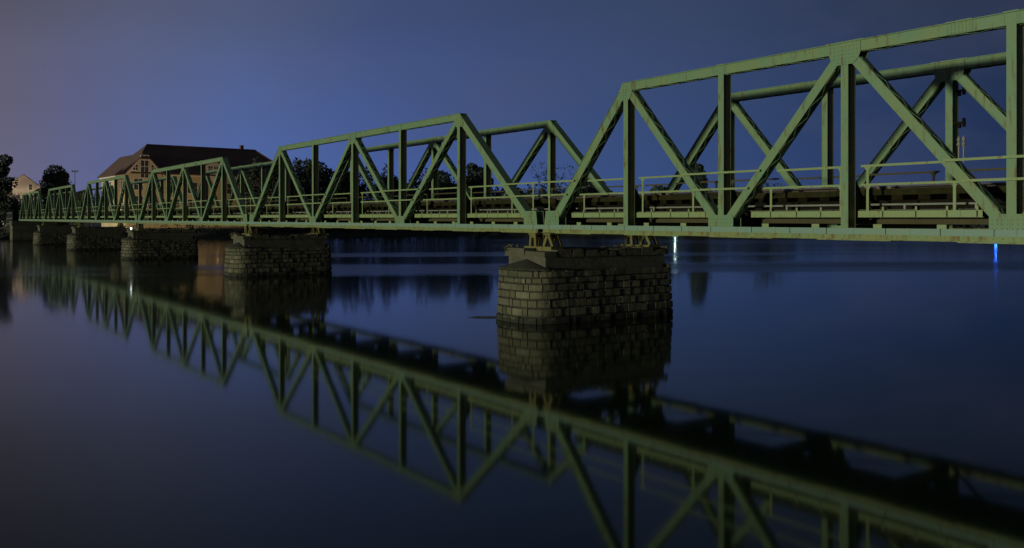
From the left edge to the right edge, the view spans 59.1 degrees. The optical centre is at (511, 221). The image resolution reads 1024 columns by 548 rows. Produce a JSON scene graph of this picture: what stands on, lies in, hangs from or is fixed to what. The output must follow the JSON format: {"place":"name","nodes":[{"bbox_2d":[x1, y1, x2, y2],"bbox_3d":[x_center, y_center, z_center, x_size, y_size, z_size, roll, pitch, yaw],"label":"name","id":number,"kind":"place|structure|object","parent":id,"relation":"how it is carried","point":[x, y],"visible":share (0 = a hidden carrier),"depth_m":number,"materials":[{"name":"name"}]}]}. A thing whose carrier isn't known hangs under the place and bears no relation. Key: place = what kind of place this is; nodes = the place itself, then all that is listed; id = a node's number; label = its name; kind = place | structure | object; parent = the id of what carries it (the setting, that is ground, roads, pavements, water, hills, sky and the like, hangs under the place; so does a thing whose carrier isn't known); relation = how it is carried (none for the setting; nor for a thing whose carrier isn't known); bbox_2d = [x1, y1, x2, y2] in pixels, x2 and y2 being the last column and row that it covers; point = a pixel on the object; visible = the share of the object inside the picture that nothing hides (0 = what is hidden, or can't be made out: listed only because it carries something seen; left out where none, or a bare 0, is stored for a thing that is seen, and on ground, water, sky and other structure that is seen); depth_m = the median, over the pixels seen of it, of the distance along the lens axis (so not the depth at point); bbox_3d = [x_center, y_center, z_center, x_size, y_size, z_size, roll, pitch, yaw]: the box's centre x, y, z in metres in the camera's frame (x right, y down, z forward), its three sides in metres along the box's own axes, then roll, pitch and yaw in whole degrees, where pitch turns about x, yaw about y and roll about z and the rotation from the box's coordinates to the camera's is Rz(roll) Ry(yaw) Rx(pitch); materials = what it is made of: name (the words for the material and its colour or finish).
{"place":"outdoors","nodes":[
{"label":"outdoors","id":0,"kind":"place"},
{"bbox_2d":[0,222,623,239],"bbox_3d":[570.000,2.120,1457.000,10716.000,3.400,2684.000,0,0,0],"label":"river bank","id":1,"kind":"structure","parent":0,"point":[209,234],"depth_m":172.53,"materials":[{"name":"soil"}]},
{"bbox_2d":[0,154,17,201],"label":"leafy tree","id":2,"kind":"object","parent":1,"relation":"on","point":[6,184],"visible":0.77,"depth_m":149.40,"materials":[{"name":"green plant"}]},
{"bbox_2d":[6,212,12,231],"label":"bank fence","id":3,"kind":"object","parent":1,"relation":"on","point":[8,218],"visible":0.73,"depth_m":138.83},
{"bbox_2d":[0,196,22,227],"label":"leafy bush","id":4,"kind":"object","parent":1,"relation":"on","point":[10,205],"visible":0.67,"depth_m":142.69,"materials":[{"name":"green plant"}]},
{"bbox_2d":[3,174,40,227],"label":"gabled house","id":5,"kind":"structure","parent":1,"relation":"on","point":[25,183],"depth_m":166.64,"materials":[{"name":"paint"}]},
{"bbox_2d":[28,184,32,189],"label":"window","id":6,"kind":"structure","parent":5,"relation":"in","point":[30,186],"depth_m":167.23,"materials":[{"name":"black glass"}]},
{"bbox_2d":[5,187,43,205],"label":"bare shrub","id":7,"kind":"object","parent":1,"relation":"on","point":[20,199],"visible":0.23,"depth_m":148.11,"materials":[{"name":"brown plant"}]},
{"bbox_2d":[43,199,70,224],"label":"leafy bush","id":8,"kind":"object","parent":1,"relation":"on","point":[59,223],"visible":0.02,"depth_m":151.59,"materials":[{"name":"green plant"}]},
{"bbox_2d":[33,164,81,222],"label":"leafy tree","id":9,"kind":"object","parent":1,"relation":"on","point":[53,179],"visible":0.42,"depth_m":156.59,"materials":[{"name":"green plant"}]},
{"bbox_2d":[76,190,86,211],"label":"leafy tree","id":10,"kind":"object","parent":1,"relation":"on","point":[79,194],"visible":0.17,"depth_m":171.12,"materials":[{"name":"green plant"}]},
{"bbox_2d":[0,224,265,234],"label":"bank weeds","id":11,"kind":"object","parent":1,"relation":"on","point":[4,232],"visible":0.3,"depth_m":153.20,"materials":[{"name":"green plant"}]},
{"bbox_2d":[97,144,294,227],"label":"building","id":12,"kind":"structure","parent":1,"relation":"on","point":[142,163],"depth_m":170.98,"materials":[{"name":"tile"}]},
{"bbox_2d":[132,164,138,170],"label":"window","id":13,"kind":"structure","parent":12,"relation":"in","point":[135,168],"depth_m":162.64,"materials":[{"name":"black glass"}]},
{"bbox_2d":[133,178,142,189],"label":"window","id":14,"kind":"structure","parent":12,"relation":"in","point":[136,187],"depth_m":162.79,"materials":[{"name":"black glass"}]},
{"bbox_2d":[135,195,142,204],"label":"window","id":15,"kind":"structure","parent":12,"relation":"in","point":[137,196],"depth_m":162.93,"materials":[{"name":"black glass"}]},
{"bbox_2d":[140,155,148,177],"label":"window","id":16,"kind":"structure","parent":12,"relation":"in","point":[144,165],"depth_m":163.63,"materials":[{"name":"black glass"}]},
{"bbox_2d":[171,199,179,208],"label":"window","id":17,"kind":"structure","parent":12,"relation":"in","point":[178,200],"depth_m":167.72,"materials":[{"name":"black glass"}]},
{"bbox_2d":[187,199,193,206],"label":"window","id":18,"kind":"structure","parent":12,"relation":"in","point":[188,200],"depth_m":169.24,"materials":[{"name":"black glass"}]},
{"bbox_2d":[187,182,197,193],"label":"window","id":19,"kind":"structure","parent":12,"relation":"in","point":[195,184],"depth_m":169.69,"materials":[{"name":"black glass"}]},
{"bbox_2d":[227,183,231,193],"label":"window","id":20,"kind":"structure","parent":12,"relation":"in","point":[229,189],"depth_m":173.97,"materials":[{"name":"black glass"}]},
{"bbox_2d":[294,158,343,204],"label":"leafy tree","id":21,"kind":"object","parent":1,"relation":"on","point":[306,168],"visible":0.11,"depth_m":184.06,"materials":[{"name":"green plant"}]},
{"bbox_2d":[430,170,454,195],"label":"leafy tree","id":22,"kind":"object","parent":1,"relation":"on","point":[441,174],"visible":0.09,"depth_m":195.68,"materials":[{"name":"green plant"}]},
{"bbox_2d":[466,162,493,196],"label":"leafy tree","id":23,"kind":"object","parent":1,"relation":"on","point":[474,168],"visible":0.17,"depth_m":196.39,"materials":[{"name":"green plant"}]},
{"bbox_2d":[528,161,573,196],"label":"leafy tree","id":24,"kind":"object","parent":1,"relation":"on","point":[558,185],"visible":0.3,"depth_m":202.01,"materials":[{"name":"green plant"}]},
{"bbox_2d":[577,178,605,196],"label":"leafy tree","id":25,"kind":"object","parent":1,"relation":"on","point":[588,184],"visible":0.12,"depth_m":200.74,"materials":[{"name":"green plant"}]},
{"bbox_2d":[243,157,988,233],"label":"bank undergrowth","id":26,"kind":"object","parent":1,"relation":"on","point":[344,187],"visible":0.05,"depth_m":173.22,"materials":[{"name":"green plant"}]},
{"bbox_2d":[650,185,677,192],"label":"leafy tree","id":27,"kind":"object","parent":1,"relation":"on","point":[660,188],"visible":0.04,"depth_m":202.28,"materials":[{"name":"green plant"}]},
{"bbox_2d":[692,163,712,191],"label":"leafy tree","id":28,"kind":"object","parent":1,"relation":"on","point":[698,168],"visible":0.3,"depth_m":203.84,"materials":[{"name":"green plant"}]},
{"bbox_2d":[760,182,784,189],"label":"leafy tree","id":29,"kind":"object","parent":1,"relation":"on","point":[770,186],"visible":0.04,"depth_m":205.73,"materials":[{"name":"green plant"}]},
{"bbox_2d":[0,235,1023,547],"bbox_3d":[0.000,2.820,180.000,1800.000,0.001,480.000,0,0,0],"label":"water","id":30,"kind":"structure","parent":0,"point":[748,393],"depth_m":14.09,"materials":[{"name":"blue liquid"}]},
{"bbox_2d":[9,221,57,240],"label":"bridge abutment","id":31,"kind":"object","parent":30,"relation":"in","point":[22,230],"visible":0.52,"depth_m":132.78,"materials":[{"name":"stone"}]},
{"bbox_2d":[33,221,77,244],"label":"stone pier","id":32,"kind":"structure","parent":30,"relation":"in","point":[45,234],"depth_m":111.08,"materials":[{"name":"stone"}]},
{"bbox_2d":[19,191,75,220],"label":"bridge span","id":33,"kind":"object","parent":32,"relation":"on","point":[36,213],"visible":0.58,"depth_m":122.03,"materials":[{"name":"paint"}]},
{"bbox_2d":[66,222,126,249],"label":"stone pier","id":34,"kind":"structure","parent":30,"relation":"in","point":[81,237],"depth_m":89.98,"materials":[{"name":"stone"}]},
{"bbox_2d":[43,185,118,221],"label":"bridge span","id":35,"kind":"object","parent":34,"relation":"on","point":[74,215],"visible":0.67,"depth_m":100.23,"materials":[{"name":"paint"}]},
{"bbox_2d":[121,224,197,259],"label":"stone pier","id":36,"kind":"structure","parent":30,"relation":"in","point":[140,242],"depth_m":68.65,"materials":[{"name":"stone"}]},
{"bbox_2d":[79,175,190,223],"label":"bridge span","id":37,"kind":"object","parent":36,"relation":"on","point":[125,214],"visible":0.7,"depth_m":78.52,"materials":[{"name":"paint"}]},
{"bbox_2d":[224,226,331,276],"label":"stone pier","id":38,"kind":"structure","parent":30,"relation":"in","point":[250,253],"depth_m":47.23,"materials":[{"name":"stone"}]},
{"bbox_2d":[137,157,319,225],"bbox_3d":[-19.515,-1.759,59.142,4.180,3.974,25.932,0,0,-34],"label":"bridge span","id":39,"kind":"object","parent":38,"relation":"on","point":[225,213],"visible":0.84,"depth_m":56.76,"materials":[{"name":"paint"}]},
{"bbox_2d":[467,316,495,317],"bbox_3d":[-0.780,2.818,26.606,1.243,0.079,0.081,0,0,2],"label":"drift log","id":40,"kind":"object","parent":30,"relation":"on","point":[483,317],"visible":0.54,"depth_m":26.59,"materials":[{"name":"brown wood"}]},
{"bbox_2d":[496,233,672,324],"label":"stone pier","id":41,"kind":"structure","parent":30,"relation":"in","point":[543,284],"depth_m":25.73,"materials":[{"name":"stone"}]},
{"bbox_2d":[247,113,641,232],"bbox_3d":[-4.845,-1.665,37.791,4.180,3.974,25.932,0,0,-34],"label":"bridge span","id":42,"kind":"object","parent":41,"relation":"on","point":[510,209],"visible":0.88,"depth_m":33.40,"materials":[{"name":"green paint"}]},
{"bbox_2d":[503,244,520,250],"bbox_3d":[0.228,0.794,26.627,1.146,0.336,0.540,0,0,-34],"label":"weed tuft","id":43,"kind":"object","parent":41,"relation":"on","point":[510,246],"visible":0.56,"depth_m":26.45,"materials":[{"name":"green plant"}]},
{"bbox_2d":[540,9,1023,243],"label":"bridge span","id":44,"kind":"object","parent":41,"relation":"on","point":[861,208],"visible":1,"depth_m":19.43,"materials":[{"name":"green paint"}]},
{"bbox_2d":[0,0,1023,221],"label":"sky","id":45,"kind":"structure","parent":0,"point":[85,85],"materials":[{"name":"blue"}]}
]}

